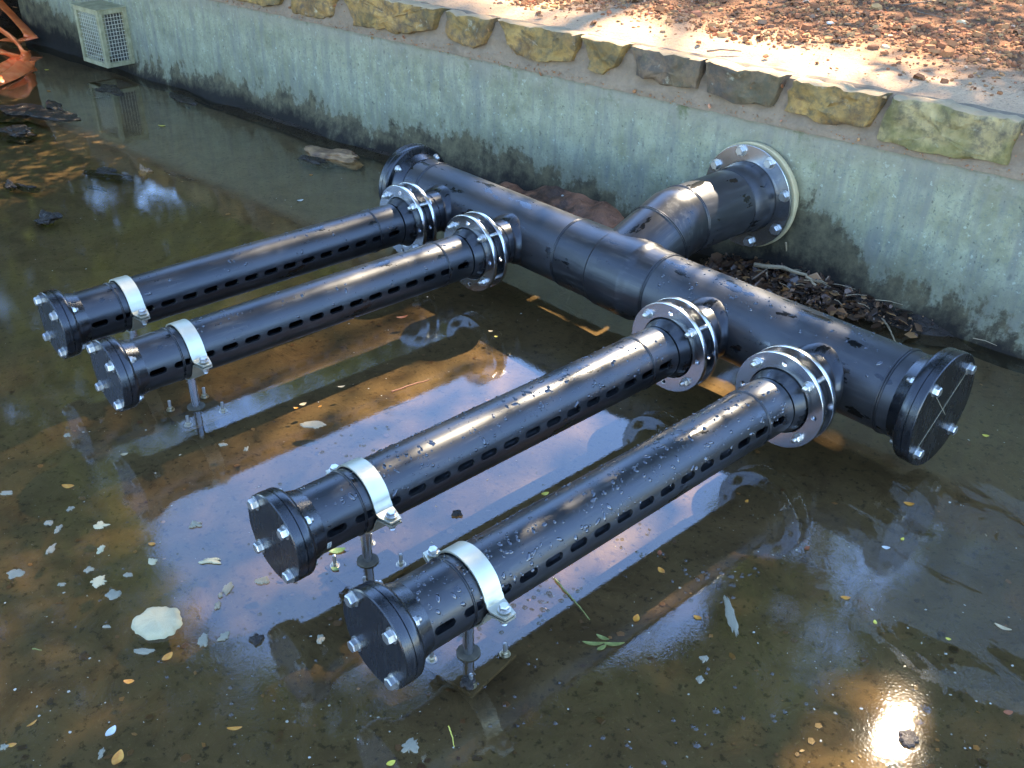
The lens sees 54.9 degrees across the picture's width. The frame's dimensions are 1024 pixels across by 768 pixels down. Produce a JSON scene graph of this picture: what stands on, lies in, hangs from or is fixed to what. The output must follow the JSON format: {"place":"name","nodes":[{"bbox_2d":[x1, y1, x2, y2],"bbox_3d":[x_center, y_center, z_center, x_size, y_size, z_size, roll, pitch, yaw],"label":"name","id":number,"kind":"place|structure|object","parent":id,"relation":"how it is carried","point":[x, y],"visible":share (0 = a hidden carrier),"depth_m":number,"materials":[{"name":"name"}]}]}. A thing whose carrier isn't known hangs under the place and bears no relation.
{"place":"outdoors","nodes":[
{"label":"outdoors","id":0,"kind":"place"},
{"bbox_2d":[0,0,22,39],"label":"end slope","id":1,"kind":"structure","parent":0,"point":[9,25],"depth_m":9.79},
{"bbox_2d":[0,39,1023,767],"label":"pond floor","id":2,"kind":"structure","parent":0,"point":[258,181],"depth_m":3.21,"materials":[{"name":"brown soil"}]},
{"bbox_2d":[2,179,16,191],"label":"mud clump","id":3,"kind":"object","parent":2,"relation":"on","point":[8,185],"visible":1,"depth_m":5.86,"materials":[{"name":"brown soil"}]},
{"bbox_2d":[0,124,36,144],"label":"mud clump","id":4,"kind":"object","parent":2,"relation":"on","point":[22,134],"visible":1,"depth_m":6.71,"materials":[{"name":"brown soil"}]},
{"bbox_2d":[15,183,39,192],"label":"mud clump","id":5,"kind":"object","parent":2,"relation":"on","point":[26,188],"visible":0.94,"depth_m":5.83,"materials":[{"name":"brown soil"}]},
{"bbox_2d":[0,103,80,126],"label":"mud clump","id":6,"kind":"object","parent":2,"relation":"on","point":[32,113],"visible":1,"depth_m":7.09,"materials":[{"name":"brown soil"}]},
{"bbox_2d":[33,210,62,226],"bbox_3d":[-2.561,-0.903,5.428,0.153,0.074,0.156,5,31,6],"label":"mud clump","id":7,"kind":"object","parent":2,"relation":"on","point":[45,218],"visible":1,"depth_m":5.41,"materials":[{"name":"brown soil"}]},
{"bbox_2d":[43,100,68,111],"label":"mud clump","id":8,"kind":"object","parent":2,"relation":"on","point":[51,105],"visible":0.75,"depth_m":7.29,"materials":[{"name":"grey soil"}]},
{"bbox_2d":[86,82,124,97],"bbox_3d":[-3.230,-2.314,7.758,0.259,0.069,0.593,-24,39,-35],"label":"mud clump","id":9,"kind":"object","parent":2,"relation":"on","point":[97,90],"visible":1,"depth_m":7.69,"materials":[{"name":"grey soil"}]},
{"bbox_2d":[83,167,132,181],"bbox_3d":[-2.483,-1.300,6.088,0.427,0.044,0.125,14,33,21],"label":"mud clump","id":10,"kind":"object","parent":2,"relation":"on","point":[107,172],"visible":1,"depth_m":6.06,"materials":[{"name":"brown soil"}]},
{"bbox_2d":[109,275,149,337],"bbox_3d":[-1.554,-0.250,4.019,0.199,0.394,0.338,-24,39,-35],"label":"pipe support","id":11,"kind":"object","parent":2,"relation":"on","point":[132,294],"visible":0.38,"depth_m":3.89,"materials":[{"name":"silver metal"}]},
{"bbox_2d":[138,164,153,178],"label":"mud clump","id":12,"kind":"object","parent":2,"relation":"on","point":[144,172],"visible":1,"depth_m":6.11,"materials":[{"name":"brown soil"}]},
{"bbox_2d":[164,171,197,181],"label":"mud clump","id":13,"kind":"object","parent":2,"relation":"on","point":[177,175],"visible":1,"depth_m":6.05,"materials":[{"name":"soil"}]},
{"bbox_2d":[169,92,197,107],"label":"mud clump","id":14,"kind":"object","parent":2,"relation":"on","point":[187,102],"visible":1,"depth_m":7.49,"materials":[{"name":"grey soil"}]},
{"bbox_2d":[163,319,231,432],"bbox_3d":[-1.212,-0.054,3.700,0.193,0.394,0.338,-24,39,-35],"label":"pipe support","id":15,"kind":"object","parent":2,"relation":"on","point":[196,411],"visible":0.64,"depth_m":3.73,"materials":[{"name":"silver metal"}]},
{"bbox_2d":[173,90,391,162],"bbox_3d":[-1.484,-1.783,6.901,3.725,0.056,0.156,25,38,34],"label":"mud shelf","id":16,"kind":"object","parent":2,"relation":"on","point":[301,132],"visible":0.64,"depth_m":6.92,"materials":[{"name":"brown soil"}]},
{"bbox_2d":[297,155,336,167],"bbox_3d":[-1.264,-1.430,6.329,0.300,0.053,0.119,18,35,26],"label":"mud clump","id":17,"kind":"object","parent":2,"relation":"on","point":[312,161],"visible":1,"depth_m":6.30,"materials":[{"name":"soil"}]},
{"bbox_2d":[304,145,363,169],"bbox_3d":[-1.160,-1.480,6.419,0.505,0.105,0.202,16,34,23],"label":"rock","id":18,"kind":"object","parent":2,"relation":"on","point":[346,158],"visible":0.88,"depth_m":6.36,"materials":[{"name":"brown stone"}]},
{"bbox_2d":[325,457,411,588],"bbox_3d":[-0.443,0.404,2.955,0.205,0.394,0.338,-24,39,-35],"label":"pipe support","id":19,"kind":"object","parent":2,"relation":"on","point":[358,565],"visible":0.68,"depth_m":3.00,"materials":[{"name":"silver metal"}]},
{"bbox_2d":[423,541,515,697],"bbox_3d":[-0.118,0.601,2.636,0.340,0.394,0.190,23,37,32],"label":"pipe support","id":20,"kind":"object","parent":2,"relation":"on","point":[484,659],"visible":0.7,"depth_m":2.68,"materials":[{"name":"silver metal"}]},
{"bbox_2d":[4,137,1023,767],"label":"sunken leaves","id":21,"kind":"object","parent":2,"relation":"on","point":[462,721],"visible":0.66,"depth_m":2.79,"materials":[{"name":"brown plant"}]},
{"bbox_2d":[18,0,1023,373],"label":"retaining wall","id":22,"kind":"structure","parent":2,"relation":"on","point":[886,210],"depth_m":5.10,"materials":[{"name":"grey concrete"}]},
{"bbox_2d":[70,0,134,67],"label":"wire cage","id":23,"kind":"object","parent":22,"relation":"attached to","point":[112,24],"visible":1,"depth_m":7.98,"materials":[{"name":"grey metal"}]},
{"bbox_2d":[33,141,976,690],"bbox_3d":[0.113,-0.409,3.980,3.222,0.601,3.034,-24,39,-35],"label":"pipe manifold","id":24,"kind":"object","parent":22,"relation":"attached to","point":[805,375],"visible":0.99,"depth_m":3.52,"materials":[{"name":"plastic"}]},
{"bbox_2d":[225,0,1022,175],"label":"ledge crumbs","id":25,"kind":"object","parent":22,"relation":"on","point":[634,90],"visible":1,"depth_m":4.99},
{"bbox_2d":[499,182,624,227],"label":"mud bank","id":26,"kind":"structure","parent":2,"relation":"on","point":[605,213],"depth_m":5.46,"materials":[{"name":"brown soil"}]},
{"bbox_2d":[699,258,974,350],"bbox_3d":[1.472,-0.409,4.623,1.510,0.119,0.258,25,38,34],"label":"debris mound","id":27,"kind":"object","parent":2,"relation":"on","point":[933,335],"visible":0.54,"depth_m":4.43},
{"bbox_2d":[704,252,933,337],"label":"dead leaves","id":28,"kind":"object","parent":27,"relation":"on","point":[790,279],"visible":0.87,"depth_m":4.65,"materials":[{"name":"brown plant"}]},
{"bbox_2d":[751,267,767,279],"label":"twig","id":29,"kind":"object","parent":28,"relation":"on","point":[754,277],"visible":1,"depth_m":4.73,"materials":[{"name":"brown wood"}]},
{"bbox_2d":[753,262,816,285],"bbox_3d":[1.315,-0.540,4.736,0.329,0.050,0.034,22,37,31],"label":"twig","id":30,"kind":"object","parent":28,"relation":"on","point":[761,265],"visible":1,"depth_m":4.73,"materials":[{"name":"wood"}]},
{"bbox_2d":[754,269,996,345],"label":"twigs","id":31,"kind":"object","parent":28,"relation":"on","point":[821,281],"visible":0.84,"depth_m":4.57,"materials":[{"name":"brown wood"}]},
{"bbox_2d":[127,521,928,741],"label":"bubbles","id":32,"kind":"object","parent":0,"point":[571,593],"visible":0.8,"depth_m":2.89},
{"bbox_2d":[414,0,1023,113],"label":"bank ground","id":33,"kind":"structure","parent":0,"point":[852,64],"depth_m":4.98,"materials":[{"name":"beige soil"}]},
{"bbox_2d":[707,49,740,51],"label":"twig","id":34,"kind":"object","parent":33,"relation":"on","point":[712,50],"visible":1,"depth_m":4.82,"materials":[{"name":"beige wood"}]},
{"bbox_2d":[490,0,1023,96],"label":"leaf litter","id":35,"kind":"object","parent":33,"relation":"on","point":[809,31],"visible":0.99,"depth_m":5.21,"materials":[{"name":"brown plant"}]},
{"bbox_2d":[881,44,890,48],"bbox_3d":[1.841,-1.665,4.862,0.038,0.023,0.056,-24,39,-35],"label":"pebble","id":36,"kind":"object","parent":33,"relation":"on","point":[884,46],"visible":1,"depth_m":4.85,"materials":[{"name":"beige stone"}]},
{"bbox_2d":[917,11,946,18],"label":"twig","id":37,"kind":"object","parent":33,"relation":"on","point":[930,14],"visible":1,"depth_m":5.42,"materials":[{"name":"wood"}]},
{"label":"pond water","id":38,"kind":"structure","parent":0,"visible":0},
{"bbox_2d":[0,743,8,749],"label":"foam patch","id":39,"kind":"object","parent":38,"relation":"on","point":[4,746],"visible":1,"depth_m":2.43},
{"bbox_2d":[0,490,12,494],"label":"foam patch","id":40,"kind":"object","parent":38,"relation":"on","point":[7,492],"visible":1,"depth_m":3.30,"materials":[{"name":"white"}]},
{"bbox_2d":[6,569,24,578],"bbox_3d":[-1.496,0.569,2.968,0.048,0.005,0.045,-21,37,-32],"label":"foam patch","id":41,"kind":"object","parent":38,"relation":"on","point":[13,573],"visible":1,"depth_m":2.96,"materials":[{"name":"white"}]},
{"bbox_2d":[0,0,37,85],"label":"lay flat hose","id":42,"kind":"object","parent":38,"relation":"on","point":[14,66],"visible":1,"depth_m":8.21,"materials":[{"name":"orange plastic"}]},
{"bbox_2d":[44,520,52,525],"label":"foam patch","id":43,"kind":"object","parent":38,"relation":"on","point":[49,522],"visible":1,"depth_m":3.17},
{"bbox_2d":[46,543,56,553],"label":"foam patch","id":44,"kind":"object","parent":38,"relation":"on","point":[50,549],"visible":1,"depth_m":3.06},
{"bbox_2d":[54,524,62,533],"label":"foam patch","id":45,"kind":"object","parent":38,"relation":"on","point":[58,528],"visible":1,"depth_m":3.14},
{"bbox_2d":[62,484,73,487],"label":"floating leaf","id":46,"kind":"object","parent":38,"relation":"on","point":[67,485],"visible":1,"depth_m":3.34,"materials":[{"name":"yellow plant"}]},
{"bbox_2d":[83,566,94,572],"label":"foam patch","id":47,"kind":"object","parent":38,"relation":"on","point":[88,569],"visible":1,"depth_m":2.98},
{"bbox_2d":[86,185,106,191],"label":"mud clump","id":48,"kind":"object","parent":38,"relation":"in","point":[97,188],"visible":1,"depth_m":5.85,"materials":[{"name":"soil"}]},
{"bbox_2d":[90,575,106,587],"bbox_3d":[-1.234,0.588,2.943,0.048,0.005,0.047,-25,39,-36],"label":"foam patch","id":49,"kind":"object","parent":38,"relation":"on","point":[98,581],"visible":1,"depth_m":2.94,"materials":[{"name":"white"}]},
{"bbox_2d":[96,545,104,553],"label":"foam patch","id":50,"kind":"object","parent":38,"relation":"on","point":[100,549],"visible":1,"depth_m":3.06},
{"bbox_2d":[98,747,104,759],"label":"foam patch","id":51,"kind":"object","parent":38,"relation":"on","point":[101,752],"visible":1,"depth_m":2.42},
{"bbox_2d":[93,521,110,528],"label":"foam patch","id":52,"kind":"object","parent":38,"relation":"on","point":[100,525],"visible":1,"depth_m":3.16,"materials":[{"name":"white liquid"}]},
{"bbox_2d":[105,725,115,735],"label":"floating leaf","id":53,"kind":"object","parent":38,"relation":"on","point":[111,731],"visible":1,"depth_m":2.48,"materials":[{"name":"white plant"}]},
{"bbox_2d":[105,589,121,599],"bbox_3d":[-1.172,0.617,2.897,0.046,0.005,0.042,23,38,33],"label":"foam patch","id":54,"kind":"object","parent":38,"relation":"on","point":[111,594],"visible":1,"depth_m":2.89,"materials":[{"name":"white"}]},
{"bbox_2d":[111,749,123,764],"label":"floating leaf","id":55,"kind":"object","parent":38,"relation":"on","point":[117,757],"visible":1,"depth_m":2.41,"materials":[{"name":"yellow plant"}]},
{"bbox_2d":[123,572,132,576],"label":"foam patch","id":56,"kind":"object","parent":38,"relation":"on","point":[126,574],"visible":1,"depth_m":2.96,"materials":[{"name":"white"}]},
{"bbox_2d":[124,679,133,683],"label":"floating leaf","id":57,"kind":"object","parent":38,"relation":"on","point":[128,681],"visible":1,"depth_m":2.62,"materials":[{"name":"orange plant"}]},
{"bbox_2d":[134,648,154,654],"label":"floating leaf","id":58,"kind":"object","parent":38,"relation":"on","point":[143,651],"visible":1,"depth_m":2.70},
{"bbox_2d":[148,558,156,564],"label":"foam patch","id":59,"kind":"object","parent":38,"relation":"on","point":[152,561],"visible":1,"depth_m":3.02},
{"bbox_2d":[131,606,182,639],"bbox_3d":[-1.008,0.672,2.790,0.145,0.024,0.124,1,31,0],"label":"foam patch","id":60,"kind":"object","parent":38,"relation":"on","point":[155,623],"visible":1,"depth_m":2.78,"materials":[{"name":"white"}]},
{"bbox_2d":[162,652,172,659],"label":"floating leaf","id":61,"kind":"object","parent":38,"relation":"on","point":[167,656],"visible":1,"depth_m":2.69,"materials":[{"name":"yellow plant"}]},
{"bbox_2d":[188,520,201,527],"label":"foam patch","id":62,"kind":"object","parent":38,"relation":"on","point":[195,524],"visible":1,"depth_m":3.17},
{"bbox_2d":[197,633,207,646],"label":"foam patch","id":63,"kind":"object","parent":38,"relation":"on","point":[203,640],"visible":1,"depth_m":2.74,"materials":[{"name":"white"}]},
{"bbox_2d":[198,557,220,563],"bbox_3d":[-0.928,0.542,3.027,0.072,0.005,0.028,1,31,0],"label":"foam patch","id":64,"kind":"object","parent":38,"relation":"on","point":[214,560],"visible":1,"depth_m":3.02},
{"bbox_2d":[214,601,220,608],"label":"foam patch","id":65,"kind":"object","parent":38,"relation":"on","point":[217,604],"visible":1,"depth_m":2.86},
{"bbox_2d":[217,631,229,640],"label":"foam patch","id":66,"kind":"object","parent":38,"relation":"on","point":[224,636],"visible":1,"depth_m":2.75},
{"bbox_2d":[222,582,233,594],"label":"foam patch","id":67,"kind":"object","parent":38,"relation":"on","point":[227,588],"visible":1,"depth_m":2.92,"materials":[{"name":"white"}]},
{"bbox_2d":[227,726,241,729],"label":"floating leaf","id":68,"kind":"object","parent":38,"relation":"on","point":[234,728],"visible":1,"depth_m":2.49,"materials":[{"name":"yellow plant"}]},
{"bbox_2d":[248,633,263,645],"bbox_3d":[-0.711,0.709,2.750,0.040,0.009,0.040,25,39,34],"label":"scum clot","id":69,"kind":"object","parent":38,"relation":"on","point":[255,639],"visible":1,"depth_m":2.74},
{"bbox_2d":[254,576,269,584],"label":"foam patch","id":70,"kind":"object","parent":38,"relation":"on","point":[265,580],"visible":1,"depth_m":2.95,"materials":[{"name":"white"}]},
{"bbox_2d":[300,421,325,428],"bbox_3d":[-0.745,0.151,3.683,0.101,0.005,0.054,1,31,0],"label":"foam patch","id":71,"kind":"object","parent":38,"relation":"on","point":[313,424],"visible":1,"depth_m":3.68,"materials":[{"name":"white"}]},
{"bbox_2d":[316,634,324,643],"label":"foam patch","id":72,"kind":"object","parent":38,"relation":"on","point":[321,639],"visible":1,"depth_m":2.75,"materials":[{"name":"white"}]},
{"bbox_2d":[329,547,345,553],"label":"floating leaf","id":73,"kind":"object","parent":38,"relation":"on","point":[337,550],"visible":0.89,"depth_m":3.08,"materials":[{"name":"green plant"}]},
{"bbox_2d":[386,760,394,765],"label":"floating leaf","id":74,"kind":"object","parent":38,"relation":"on","point":[390,763],"visible":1,"depth_m":2.41,"materials":[{"name":"green plant"}]},
{"bbox_2d":[391,380,428,392],"bbox_3d":[-0.406,0.006,3.933,0.172,0.008,0.011,-19,36,-30],"label":"twig","id":75,"kind":"object","parent":38,"relation":"on","point":[407,386],"visible":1,"depth_m":3.92,"materials":[{"name":"beige wood"}]},
{"bbox_2d":[401,738,418,752],"bbox_3d":[-0.253,0.898,2.451,0.045,0.005,0.047,1,31,0],"label":"foam patch","id":76,"kind":"object","parent":38,"relation":"on","point":[410,744],"visible":1,"depth_m":2.44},
{"bbox_2d":[451,510,461,516],"bbox_3d":[-0.183,0.424,3.239,0.037,0.009,0.032,-6,32,-12],"label":"scum clot","id":77,"kind":"object","parent":38,"relation":"on","point":[456,513],"visible":1,"depth_m":3.23,"materials":[{"name":"black"}]},
{"bbox_2d":[460,673,475,689],"bbox_3d":[-0.117,0.791,2.628,0.041,0.009,0.058,7,31,10],"label":"scum clot","id":78,"kind":"object","parent":38,"relation":"on","point":[467,682],"visible":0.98,"depth_m":2.62,"materials":[{"name":"grey"}]},
{"bbox_2d":[1,174,1020,767],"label":"floating specks","id":79,"kind":"object","parent":38,"relation":"on","point":[545,602],"visible":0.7,"depth_m":2.68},
{"bbox_2d":[554,578,589,619],"bbox_3d":[0.177,0.633,2.903,0.008,0.006,0.196,-16,35,-25],"label":"twig","id":80,"kind":"object","parent":38,"relation":"on","point":[555,579],"visible":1,"depth_m":2.91,"materials":[{"name":"brown wood"}]},
{"bbox_2d":[582,634,624,649],"bbox_3d":[0.254,0.724,2.748,0.107,0.008,0.059,16,34,23],"label":"leaf sprig","id":81,"kind":"object","parent":38,"relation":"on","point":[602,647],"visible":1,"depth_m":2.75,"materials":[{"name":"green plant"}]},
{"bbox_2d":[633,614,639,621],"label":"floating leaf","id":82,"kind":"object","parent":38,"relation":"on","point":[636,617],"visible":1,"depth_m":2.84,"materials":[{"name":"yellow plant"}]},
{"bbox_2d":[658,567,664,572],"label":"floating leaf","id":83,"kind":"object","parent":38,"relation":"on","point":[660,569],"visible":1,"depth_m":3.02,"materials":[{"name":"yellow plant"}]},
{"bbox_2d":[696,675,703,683],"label":"foam patch","id":84,"kind":"object","parent":38,"relation":"on","point":[700,679],"visible":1,"depth_m":2.64,"materials":[{"name":"white"}]},
{"bbox_2d":[699,655,708,662],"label":"foam patch","id":85,"kind":"object","parent":38,"relation":"on","point":[704,658],"visible":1,"depth_m":2.71,"materials":[{"name":"white"}]},
{"bbox_2d":[723,595,738,635],"bbox_3d":[0.634,0.669,2.854,0.031,0.005,0.175,1,31,0],"label":"foam patch","id":86,"kind":"object","parent":38,"relation":"on","point":[731,618],"visible":1,"depth_m":2.85,"materials":[{"name":"white"}]},
{"bbox_2d":[881,318,895,340],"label":"twig","id":87,"kind":"object","parent":38,"relation":"on","point":[887,325],"visible":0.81,"depth_m":4.41,"materials":[{"name":"wood"}]},
{"bbox_2d":[897,728,918,748],"bbox_3d":[1.002,0.893,2.486,0.055,0.009,0.060,-4,31,-7],"label":"scum clot","id":88,"kind":"object","parent":38,"relation":"on","point":[908,738],"visible":1,"depth_m":2.48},
{"bbox_2d":[995,623,1011,629],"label":"floating leaf","id":89,"kind":"object","parent":38,"relation":"on","point":[1001,627],"visible":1,"depth_m":2.83,"materials":[{"name":"white plant"}]},
{"bbox_2d":[1003,710,1012,714],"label":"floating leaf","id":90,"kind":"object","parent":38,"relation":"on","point":[1008,712],"visible":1,"depth_m":2.56,"materials":[{"name":"pink plant"}]}
]}

